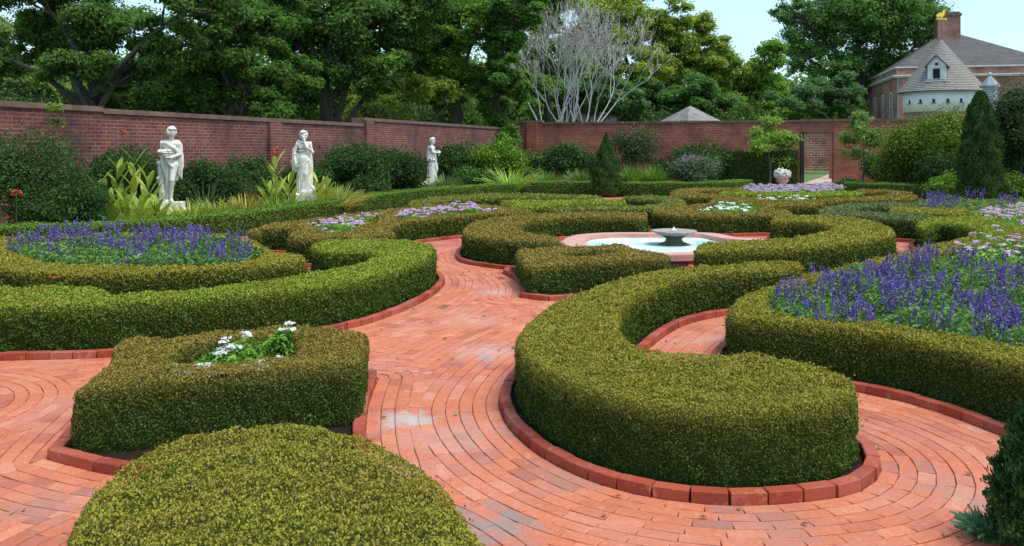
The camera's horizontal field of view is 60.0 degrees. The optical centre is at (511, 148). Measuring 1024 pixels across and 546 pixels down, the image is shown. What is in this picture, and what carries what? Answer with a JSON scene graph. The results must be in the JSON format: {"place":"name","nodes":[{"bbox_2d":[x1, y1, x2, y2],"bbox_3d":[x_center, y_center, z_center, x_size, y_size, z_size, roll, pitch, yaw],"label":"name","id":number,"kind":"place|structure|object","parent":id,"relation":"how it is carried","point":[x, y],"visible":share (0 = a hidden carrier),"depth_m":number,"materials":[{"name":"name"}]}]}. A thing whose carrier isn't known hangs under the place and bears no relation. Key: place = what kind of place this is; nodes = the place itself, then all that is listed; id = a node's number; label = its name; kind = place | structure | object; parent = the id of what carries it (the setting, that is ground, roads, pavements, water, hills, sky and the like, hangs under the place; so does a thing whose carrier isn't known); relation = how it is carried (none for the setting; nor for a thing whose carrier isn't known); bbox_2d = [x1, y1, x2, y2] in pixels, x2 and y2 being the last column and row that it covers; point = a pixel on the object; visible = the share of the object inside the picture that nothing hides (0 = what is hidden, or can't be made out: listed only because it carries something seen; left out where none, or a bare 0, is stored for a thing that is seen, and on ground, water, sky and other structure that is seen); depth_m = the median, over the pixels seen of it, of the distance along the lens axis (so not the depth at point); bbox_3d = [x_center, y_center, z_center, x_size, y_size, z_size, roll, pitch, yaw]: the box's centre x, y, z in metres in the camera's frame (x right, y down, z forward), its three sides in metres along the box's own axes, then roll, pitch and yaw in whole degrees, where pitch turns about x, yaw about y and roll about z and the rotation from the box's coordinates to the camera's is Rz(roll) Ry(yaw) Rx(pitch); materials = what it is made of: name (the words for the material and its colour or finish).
{"place":"outdoors","nodes":[
{"label":"outdoors","id":0,"kind":"place"},
{"bbox_2d":[68,424,352,461],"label":"bed soil","id":1,"kind":"structure","parent":0,"point":[129,455],"depth_m":5.52,"materials":[{"name":"soil"}]},
{"bbox_2d":[47,369,376,477],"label":"brick kerb","id":2,"kind":"structure","parent":1,"relation":"on","point":[59,451],"depth_m":5.33,"materials":[{"name":"brick"}]},
{"bbox_2d":[67,320,372,453],"bbox_3d":[-1.978,1.621,6.375,2.042,0.559,1.614,0,0,-20],"label":"clipped hedge","id":3,"kind":"object","parent":1,"relation":"on","point":[139,396],"visible":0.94,"depth_m":5.78,"materials":[{"name":"green plant"}]},
{"bbox_2d":[218,331,271,364],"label":"white pentas","id":4,"kind":"object","parent":1,"relation":"on","point":[251,350],"visible":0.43,"depth_m":6.61,"materials":[{"name":"green plant"}]},
{"bbox_2d":[267,321,296,365],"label":"white pentas","id":5,"kind":"object","parent":1,"relation":"on","point":[280,339],"visible":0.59,"depth_m":6.57,"materials":[{"name":"green plant"}]},
{"bbox_2d":[9,255,985,545],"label":"brick path","id":6,"kind":"structure","parent":0,"point":[503,419],"depth_m":6.24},
{"bbox_2d":[0,246,1014,545],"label":"brick path courses","id":7,"kind":"object","parent":6,"relation":"on","point":[504,484],"visible":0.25,"depth_m":5.38,"materials":[{"name":"brick"}]},
{"bbox_2d":[949,503,1009,543],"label":"grass tuft","id":8,"kind":"object","parent":7,"relation":"on","point":[974,523],"visible":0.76,"depth_m":4.30,"materials":[{"name":"green plant"}]},
{"bbox_2d":[977,401,1023,545],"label":"cypress tree","id":9,"kind":"object","parent":7,"relation":"on","point":[1005,488],"visible":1,"depth_m":4.14,"materials":[{"name":"green plant"}]},
{"bbox_2d":[562,232,764,267],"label":"fountain pool","id":10,"kind":"structure","parent":6,"relation":"on","point":[680,256],"depth_m":16.37,"materials":[{"name":"brick"}]},
{"bbox_2d":[407,191,602,206],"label":"clipped hedge","id":11,"kind":"object","parent":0,"point":[496,199],"visible":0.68,"depth_m":26.38,"materials":[{"name":"green plant"}]},
{"bbox_2d":[0,0,1023,87],"label":"sky","id":12,"kind":"structure","parent":0,"point":[748,23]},
{"bbox_2d":[500,198,626,212],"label":"clipped hedge","id":13,"kind":"object","parent":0,"point":[538,206],"visible":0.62,"depth_m":23.57,"materials":[{"name":"green plant"}]},
{"bbox_2d":[511,267,680,294],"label":"bed soil","id":14,"kind":"structure","parent":0,"point":[513,270],"depth_m":11.48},
{"bbox_2d":[513,242,670,294],"bbox_3d":[0.961,1.654,12.521,2.504,0.492,2.043,0,0,-24],"label":"clipped hedge","id":15,"kind":"object","parent":14,"relation":"on","point":[549,270],"visible":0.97,"depth_m":11.86,"materials":[{"name":"green plant"}]},
{"bbox_2d":[240,197,1016,248],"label":"brick path","id":16,"kind":"structure","parent":0,"point":[455,243],"depth_m":17.80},
{"bbox_2d":[743,181,845,192],"bbox_3d":[10.220,1.613,32.219,3.575,0.642,6.677,0,0,21],"label":"flower bed","id":17,"kind":"object","parent":16,"relation":"on","point":[804,188],"visible":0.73,"depth_m":31.83,"materials":[{"name":"purple plant"}]},
{"bbox_2d":[974,202,1023,226],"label":"flower bed","id":18,"kind":"object","parent":16,"relation":"on","point":[1011,215],"visible":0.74,"depth_m":19.52,"materials":[{"name":"pink plant"}]},
{"bbox_2d":[511,323,863,478],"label":"bed soil","id":19,"kind":"structure","parent":0,"point":[859,462],"depth_m":5.89,"materials":[{"name":"soil"}]},
{"bbox_2d":[500,308,880,505],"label":"brick kerb","id":20,"kind":"structure","parent":19,"relation":"on","point":[865,474],"depth_m":4.93,"materials":[{"name":"brick"}]},
{"bbox_2d":[511,260,870,487],"bbox_3d":[1.590,1.608,8.172,2.527,0.585,6.850,0,0,15],"label":"clipped hedge","id":21,"kind":"object","parent":19,"relation":"on","point":[593,385],"visible":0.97,"depth_m":5.36,"materials":[{"name":"green plant"}]},
{"bbox_2d":[804,171,828,182],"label":"lawn","id":22,"kind":"structure","parent":0,"point":[810,175],"depth_m":64.34,"materials":[{"name":"green plant"}]},
{"bbox_2d":[625,71,745,115],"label":"oak tree","id":23,"kind":"object","parent":22,"relation":"on","point":[696,91],"visible":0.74,"depth_m":60.84,"materials":[{"name":"green plant"}]},
{"bbox_2d":[698,92,786,120],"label":"woodland shrub","id":24,"kind":"object","parent":22,"relation":"on","point":[735,112],"visible":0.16,"depth_m":59.24,"materials":[{"name":"green plant"}]},
{"bbox_2d":[717,37,792,117],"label":"oak tree","id":25,"kind":"object","parent":22,"relation":"on","point":[772,51],"visible":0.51,"depth_m":70.83,"materials":[{"name":"green plant"}]},
{"bbox_2d":[759,70,865,118],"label":"oak tree","id":26,"kind":"object","parent":22,"relation":"on","point":[817,97],"visible":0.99,"depth_m":65.50,"materials":[{"name":"green plant"}]},
{"bbox_2d":[804,132,828,170],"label":"brick wall","id":27,"kind":"structure","parent":22,"relation":"on","point":[816,151],"depth_m":74.26,"materials":[{"name":"brick"}]},
{"bbox_2d":[766,0,954,114],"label":"oak tree","id":28,"kind":"object","parent":22,"relation":"on","point":[879,26],"visible":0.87,"depth_m":80.33,"materials":[{"name":"green plant"}]},
{"bbox_2d":[896,40,981,117],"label":"round dovecote","id":29,"kind":"structure","parent":22,"relation":"on","point":[938,76],"depth_m":54.36,"materials":[{"name":"wood"}]},
{"bbox_2d":[722,239,1023,358],"bbox_3d":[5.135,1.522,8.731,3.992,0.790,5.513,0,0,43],"label":"salvia bed","id":30,"kind":"object","parent":0,"point":[915,291],"visible":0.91,"depth_m":8.32,"materials":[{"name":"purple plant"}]},
{"bbox_2d":[712,339,1006,435],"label":"brick kerb","id":31,"kind":"structure","parent":30,"relation":"on","point":[981,421],"depth_m":6.43,"materials":[{"name":"brick"}]},
{"bbox_2d":[722,228,1023,422],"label":"clipped hedge","id":32,"kind":"object","parent":30,"relation":"on","point":[977,376],"visible":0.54,"depth_m":6.93,"materials":[{"name":"green plant"}]},
{"bbox_2d":[954,224,1023,276],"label":"flower bed","id":33,"kind":"object","parent":30,"relation":"on","point":[990,253],"visible":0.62,"depth_m":12.55,"materials":[{"name":"multicoloured plant"}]},
{"label":"ground","id":34,"kind":"structure","parent":0,"visible":0},
{"bbox_2d":[0,100,103,223],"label":"brick wall","id":35,"kind":"structure","parent":34,"relation":"on","point":[86,121],"depth_m":19.14,"materials":[{"name":"brick"}]},
{"bbox_2d":[0,0,259,108],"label":"oak tree","id":36,"kind":"object","parent":34,"relation":"on","point":[98,31],"visible":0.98,"depth_m":32.31,"materials":[{"name":"green plant"}]},
{"bbox_2d":[131,0,325,118],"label":"oak tree","id":37,"kind":"object","parent":34,"relation":"on","point":[234,58],"visible":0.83,"depth_m":35.39,"materials":[{"name":"green plant"}]},
{"bbox_2d":[256,0,464,122],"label":"oak tree","id":38,"kind":"object","parent":34,"relation":"on","point":[355,43],"visible":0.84,"depth_m":43.64,"materials":[{"name":"green plant"}]},
{"bbox_2d":[341,93,413,122],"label":"woodland shrub","id":39,"kind":"object","parent":34,"relation":"on","point":[367,110],"visible":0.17,"depth_m":53.68,"materials":[{"name":"green plant"}]},
{"bbox_2d":[330,79,477,119],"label":"maple tree","id":40,"kind":"object","parent":34,"relation":"on","point":[397,97],"visible":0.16,"depth_m":64.73,"materials":[{"name":"green plant"}]},
{"bbox_2d":[388,72,459,121],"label":"dogwood tree","id":41,"kind":"object","parent":34,"relation":"on","point":[422,88],"visible":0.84,"depth_m":47.52,"materials":[{"name":"green plant"}]},
{"bbox_2d":[351,117,502,186],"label":"brick wall","id":42,"kind":"structure","parent":34,"relation":"on","point":[417,135],"depth_m":37.53,"materials":[{"name":"brick"}]},
{"bbox_2d":[8,35,868,124],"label":"woods","id":43,"kind":"object","parent":34,"relation":"on","point":[514,114],"visible":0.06,"depth_m":81.02,"materials":[{"name":"green plant"}]},
{"bbox_2d":[390,0,522,123],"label":"maple tree","id":44,"kind":"object","parent":34,"relation":"on","point":[442,58],"visible":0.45,"depth_m":49.03,"materials":[{"name":"green plant"}]},
{"bbox_2d":[466,0,550,180],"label":"magnolia tree","id":45,"kind":"object","parent":34,"relation":"on","point":[494,87],"visible":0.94,"depth_m":47.41,"materials":[{"name":"green plant"}]},
{"bbox_2d":[508,120,543,156],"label":"brick wall","id":46,"kind":"structure","parent":34,"relation":"on","point":[531,132],"depth_m":49.53,"materials":[{"name":"brick"}]},
{"bbox_2d":[514,0,600,121],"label":"maple tree","id":47,"kind":"object","parent":34,"relation":"on","point":[525,107],"visible":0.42,"depth_m":59.22,"materials":[{"name":"green plant"}]},
{"bbox_2d":[504,0,671,121],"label":"bare crape myrtle","id":48,"kind":"object","parent":34,"relation":"on","point":[571,37],"visible":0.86,"depth_m":53.03,"materials":[{"name":"grey plant"}]},
{"bbox_2d":[546,71,650,121],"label":"oak tree","id":49,"kind":"object","parent":34,"relation":"on","point":[632,99],"visible":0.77,"depth_m":56.43,"materials":[{"name":"green plant"}]},
{"bbox_2d":[557,0,696,120],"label":"maple tree","id":50,"kind":"object","parent":34,"relation":"on","point":[669,29],"visible":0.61,"depth_m":66.61,"materials":[{"name":"green plant"}]},
{"bbox_2d":[542,120,799,182],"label":"brick wall","id":51,"kind":"structure","parent":34,"relation":"on","point":[729,133],"depth_m":47.34,"materials":[{"name":"brick"}]},
{"bbox_2d":[653,10,752,101],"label":"maple tree","id":52,"kind":"object","parent":34,"relation":"on","point":[716,58],"visible":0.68,"depth_m":69.66,"materials":[{"name":"green plant"}]},
{"bbox_2d":[834,118,1004,182],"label":"brick wall","id":53,"kind":"structure","parent":34,"relation":"on","point":[846,167],"depth_m":44.57,"materials":[{"name":"brick"}]},
{"bbox_2d":[862,11,1023,118],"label":"brick house","id":54,"kind":"structure","parent":34,"relation":"on","point":[980,59],"depth_m":72.17,"materials":[{"name":"brown brick"}]},
{"label":"bed soil","id":55,"kind":"structure","parent":0,"visible":0},
{"bbox_2d":[248,201,532,262],"bbox_3d":[-2.196,1.627,18.485,3.485,0.575,8.869,0,0,26],"label":"clipped hedge","id":56,"kind":"object","parent":55,"relation":"on","point":[300,237],"visible":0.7,"depth_m":17.12,"materials":[{"name":"green plant"}]},
{"bbox_2d":[395,201,496,221],"bbox_3d":[-1.556,1.576,19.844,1.395,0.697,3.502,0,0,34],"label":"flower bed","id":57,"kind":"object","parent":55,"relation":"on","point":[471,207],"visible":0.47,"depth_m":19.65,"materials":[{"name":"purple plant"}]},
{"label":"planting bed","id":58,"kind":"structure","parent":0,"visible":0},
{"bbox_2d":[0,183,83,223],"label":"shrub","id":59,"kind":"object","parent":58,"relation":"on","point":[47,212],"visible":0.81,"depth_m":16.43,"materials":[{"name":"green plant"}]},
{"bbox_2d":[0,113,103,220],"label":"shrub","id":60,"kind":"object","parent":58,"relation":"on","point":[21,172],"visible":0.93,"depth_m":16.57,"materials":[{"name":"green plant"}]},
{"bbox_2d":[62,177,111,222],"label":"shrub","id":61,"kind":"object","parent":58,"relation":"on","point":[94,210],"visible":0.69,"depth_m":17.04,"materials":[{"name":"green plant"}]},
{"bbox_2d":[95,130,181,213],"bbox_3d":[-8.775,0.751,20.509,2.293,2.357,1.521,0,0,0],"label":"shrub","id":62,"kind":"object","parent":58,"relation":"on","point":[147,169],"visible":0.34,"depth_m":20.31,"materials":[{"name":"green plant"}]},
{"bbox_2d":[157,201,185,214],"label":"plinth","id":63,"kind":"structure","parent":58,"relation":"on","point":[182,203],"depth_m":19.76,"materials":[{"name":"stone"}]},
{"bbox_2d":[156,126,183,201],"bbox_3d":[-7.726,0.404,20.003,0.500,1.806,0.542,0,0,37],"label":"marble statue","id":64,"kind":"object","parent":63,"relation":"on","point":[170,163],"visible":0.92,"depth_m":19.92,"materials":[{"name":"stone"}]},
{"bbox_2d":[178,153,254,206],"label":"shrub","id":65,"kind":"object","parent":58,"relation":"on","point":[207,173],"visible":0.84,"depth_m":21.61,"materials":[{"name":"green plant"}]},
{"bbox_2d":[102,108,363,214],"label":"brick wall","id":66,"kind":"structure","parent":58,"relation":"on","point":[221,137],"depth_m":24.65,"materials":[{"name":"brick"}]},
{"bbox_2d":[219,150,288,195],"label":"shrub","id":67,"kind":"object","parent":58,"relation":"on","point":[251,166],"visible":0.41,"depth_m":24.31,"materials":[{"name":"green plant"}]},
{"bbox_2d":[0,182,516,236],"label":"border hedge","id":68,"kind":"object","parent":58,"relation":"on","point":[219,221],"visible":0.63,"depth_m":20.04,"materials":[{"name":"green plant"}]},
{"bbox_2d":[288,195,315,201],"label":"plinth","id":69,"kind":"structure","parent":58,"relation":"on","point":[302,198],"depth_m":23.25,"materials":[{"name":"stone"}]},
{"bbox_2d":[291,130,315,194],"bbox_3d":[-5.537,0.426,23.611,0.688,1.818,0.580,0,0,0],"label":"marble statue","id":70,"kind":"object","parent":69,"relation":"on","point":[302,158],"visible":0.88,"depth_m":23.49,"materials":[{"name":"stone"}]},
{"bbox_2d":[313,132,400,193],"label":"shrub","id":71,"kind":"object","parent":58,"relation":"on","point":[346,163],"visible":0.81,"depth_m":28.54,"materials":[{"name":"green plant"}]},
{"bbox_2d":[377,141,432,189],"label":"shrub","id":72,"kind":"object","parent":58,"relation":"on","point":[410,167],"visible":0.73,"depth_m":30.81,"materials":[{"name":"green plant"}]},
{"bbox_2d":[437,137,480,179],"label":"shrub","id":73,"kind":"object","parent":58,"relation":"on","point":[451,158],"visible":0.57,"depth_m":37.49,"materials":[{"name":"green plant"}]},
{"bbox_2d":[461,132,533,182],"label":"shrub","id":74,"kind":"object","parent":58,"relation":"on","point":[503,156],"visible":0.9,"depth_m":36.57,"materials":[{"name":"green plant"}]},
{"bbox_2d":[542,139,593,180],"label":"shrub","id":75,"kind":"object","parent":58,"relation":"on","point":[560,159],"visible":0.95,"depth_m":41.61,"materials":[{"name":"green plant"}]},
{"bbox_2d":[587,132,625,196],"bbox_3d":[3.663,0.638,34.524,1.516,2.564,1.490,0,0,0],"label":"cone tree","id":76,"kind":"object","parent":58,"relation":"on","point":[606,179],"visible":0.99,"depth_m":34.19,"materials":[{"name":"green plant"}]},
{"bbox_2d":[517,179,752,196],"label":"border hedge","id":77,"kind":"object","parent":58,"relation":"on","point":[636,188],"visible":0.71,"depth_m":35.10,"materials":[{"name":"green plant"}]},
{"bbox_2d":[610,118,668,172],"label":"rose bush","id":78,"kind":"object","parent":58,"relation":"on","point":[634,147],"visible":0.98,"depth_m":42.80,"materials":[{"name":"green plant"}]},
{"bbox_2d":[662,153,723,181],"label":"shrub","id":79,"kind":"object","parent":58,"relation":"on","point":[695,169],"visible":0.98,"depth_m":37.45,"materials":[{"name":"green plant"}]},
{"bbox_2d":[660,131,732,172],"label":"shrub","id":80,"kind":"object","parent":58,"relation":"on","point":[699,150],"visible":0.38,"depth_m":42.67,"materials":[{"name":"green plant"}]},
{"bbox_2d":[713,149,798,185],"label":"block hedge","id":81,"kind":"object","parent":58,"relation":"on","point":[753,166],"visible":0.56,"depth_m":42.78,"materials":[{"name":"green plant"}]},
{"bbox_2d":[745,114,803,183],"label":"sapling","id":82,"kind":"object","parent":58,"relation":"on","point":[761,140],"visible":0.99,"depth_m":42.21,"materials":[{"name":"green plant"}]},
{"bbox_2d":[799,119,833,185],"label":"garden gate","id":83,"kind":"structure","parent":58,"relation":"on","point":[816,125],"depth_m":45.02,"materials":[{"name":"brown wood"}]},
{"bbox_2d":[834,110,889,182],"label":"sapling","id":84,"kind":"object","parent":58,"relation":"on","point":[870,136],"visible":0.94,"depth_m":40.50,"materials":[{"name":"green plant"}]},
{"bbox_2d":[866,147,922,183],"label":"shrub","id":85,"kind":"object","parent":58,"relation":"on","point":[882,173],"visible":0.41,"depth_m":33.67,"materials":[{"name":"green plant"}]},
{"bbox_2d":[843,181,945,199],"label":"border hedge","id":86,"kind":"object","parent":58,"relation":"on","point":[914,188],"visible":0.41,"depth_m":31.93,"materials":[{"name":"green plant"}]},
{"bbox_2d":[871,99,966,182],"bbox_3d":[15.596,0.066,32.906,4.386,3.732,3.365,0,0,0],"label":"shrub","id":87,"kind":"object","parent":58,"relation":"on","point":[942,130],"visible":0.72,"depth_m":32.50,"materials":[{"name":"green plant"}]},
{"bbox_2d":[906,145,965,183],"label":"shrub","id":88,"kind":"object","parent":58,"relation":"on","point":[935,165],"visible":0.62,"depth_m":31.21,"materials":[{"name":"green plant"}]},
{"bbox_2d":[917,186,1023,216],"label":"salvia bed","id":89,"kind":"object","parent":58,"relation":"on","point":[939,200],"visible":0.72,"depth_m":24.54,"materials":[{"name":"purple plant"}]},
{"bbox_2d":[953,90,1009,208],"bbox_3d":[14.251,0.078,27.003,1.525,3.684,1.576,0,0,-45],"label":"cypress tree","id":90,"kind":"object","parent":58,"relation":"on","point":[980,150],"visible":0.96,"depth_m":26.67,"materials":[{"name":"green plant"}]},
{"bbox_2d":[989,73,1023,204],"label":"shrub","id":91,"kind":"object","parent":58,"relation":"on","point":[1010,117],"visible":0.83,"depth_m":28.62,"materials":[{"name":"green plant"}]},
{"label":"bed soil","id":92,"kind":"structure","parent":0,"visible":0},
{"bbox_2d":[5,216,262,270],"bbox_3d":[-5.449,1.465,12.599,4.263,0.885,3.512,0,0,0],"label":"salvia bed","id":93,"kind":"object","parent":92,"relation":"on","point":[150,249],"visible":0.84,"depth_m":12.23,"materials":[{"name":"purple plant"}]},
{"bbox_2d":[0,230,308,295],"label":"clipped hedge","id":94,"kind":"object","parent":92,"relation":"on","point":[19,270],"visible":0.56,"depth_m":10.59,"materials":[{"name":"green plant"}]},
{"label":"bed soil","id":95,"kind":"structure","parent":0,"visible":0},
{"bbox_2d":[0,236,437,351],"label":"clipped hedge","id":96,"kind":"object","parent":95,"relation":"on","point":[347,280],"visible":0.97,"depth_m":8.76,"materials":[{"name":"green plant"}]},
{"bbox_2d":[0,268,444,360],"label":"brick kerb","id":97,"kind":"structure","parent":95,"relation":"on","point":[436,288],"depth_m":8.08,"materials":[{"name":"brick"}]},
{"label":"bed soil","id":98,"kind":"structure","parent":0,"visible":0},
{"bbox_2d":[460,210,649,265],"bbox_3d":[0.664,1.608,17.096,2.874,0.602,6.653,0,0,23],"label":"clipped hedge","id":99,"kind":"object","parent":98,"relation":"on","point":[501,240],"visible":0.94,"depth_m":17.15,"materials":[{"name":"green plant"}]},
{"label":"bed soil","id":100,"kind":"structure","parent":0,"visible":0},
{"bbox_2d":[651,195,825,233],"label":"clipped hedge","id":101,"kind":"object","parent":100,"relation":"on","point":[687,216],"visible":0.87,"depth_m":19.52,"materials":[{"name":"green plant"}]},
{"label":"bed soil","id":102,"kind":"structure","parent":0,"visible":0},
{"bbox_2d":[914,214,1023,246],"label":"clipped hedge","id":103,"kind":"object","parent":102,"relation":"on","point":[935,229],"visible":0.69,"depth_m":16.88,"materials":[{"name":"green plant"}]},
{"label":"bed soil","id":104,"kind":"structure","parent":0,"visible":0},
{"bbox_2d":[55,411,485,545],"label":"clipped hedge","id":105,"kind":"object","parent":104,"relation":"on","point":[266,490],"visible":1,"depth_m":3.65,"materials":[{"name":"green plant"}]},
{"label":"bed soil","id":106,"kind":"structure","parent":0,"visible":0},
{"bbox_2d":[692,214,896,273],"bbox_3d":[5.248,1.626,15.309,2.612,0.567,7.667,0,0,28],"label":"clipped hedge","id":107,"kind":"object","parent":106,"relation":"on","point":[830,241],"visible":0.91,"depth_m":13.61,"materials":[{"name":"green plant"}]},
{"label":"bed soil","id":108,"kind":"structure","parent":0,"visible":0},
{"bbox_2d":[670,187,750,204],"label":"clipped hedge","id":109,"kind":"object","parent":108,"relation":"on","point":[691,196],"visible":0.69,"depth_m":28.38,"materials":[{"name":"green plant"}]},
{"label":"bed soil","id":110,"kind":"structure","parent":0,"visible":0},
{"bbox_2d":[719,190,865,198],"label":"clipped hedge","id":111,"kind":"object","parent":110,"relation":"on","point":[812,195],"visible":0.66,"depth_m":28.17,"materials":[{"name":"green plant"}]},
{"label":"bed soil","id":112,"kind":"structure","parent":0,"visible":0},
{"bbox_2d":[822,188,918,205],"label":"clipped hedge","id":113,"kind":"object","parent":112,"relation":"on","point":[881,195],"visible":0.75,"depth_m":25.73,"materials":[{"name":"green plant"}]},
{"label":"bed soil","id":114,"kind":"structure","parent":0,"visible":0},
{"bbox_2d":[817,198,931,238],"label":"clipped hedge","id":115,"kind":"object","parent":114,"relation":"on","point":[902,224],"visible":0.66,"depth_m":19.10,"materials":[{"name":"green plant"}]},
{"label":"bed soil","id":116,"kind":"structure","parent":0,"visible":0},
{"bbox_2d":[549,194,686,224],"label":"clipped hedge","id":117,"kind":"object","parent":116,"relation":"on","point":[647,204],"visible":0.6,"depth_m":21.75,"materials":[{"name":"green plant"}]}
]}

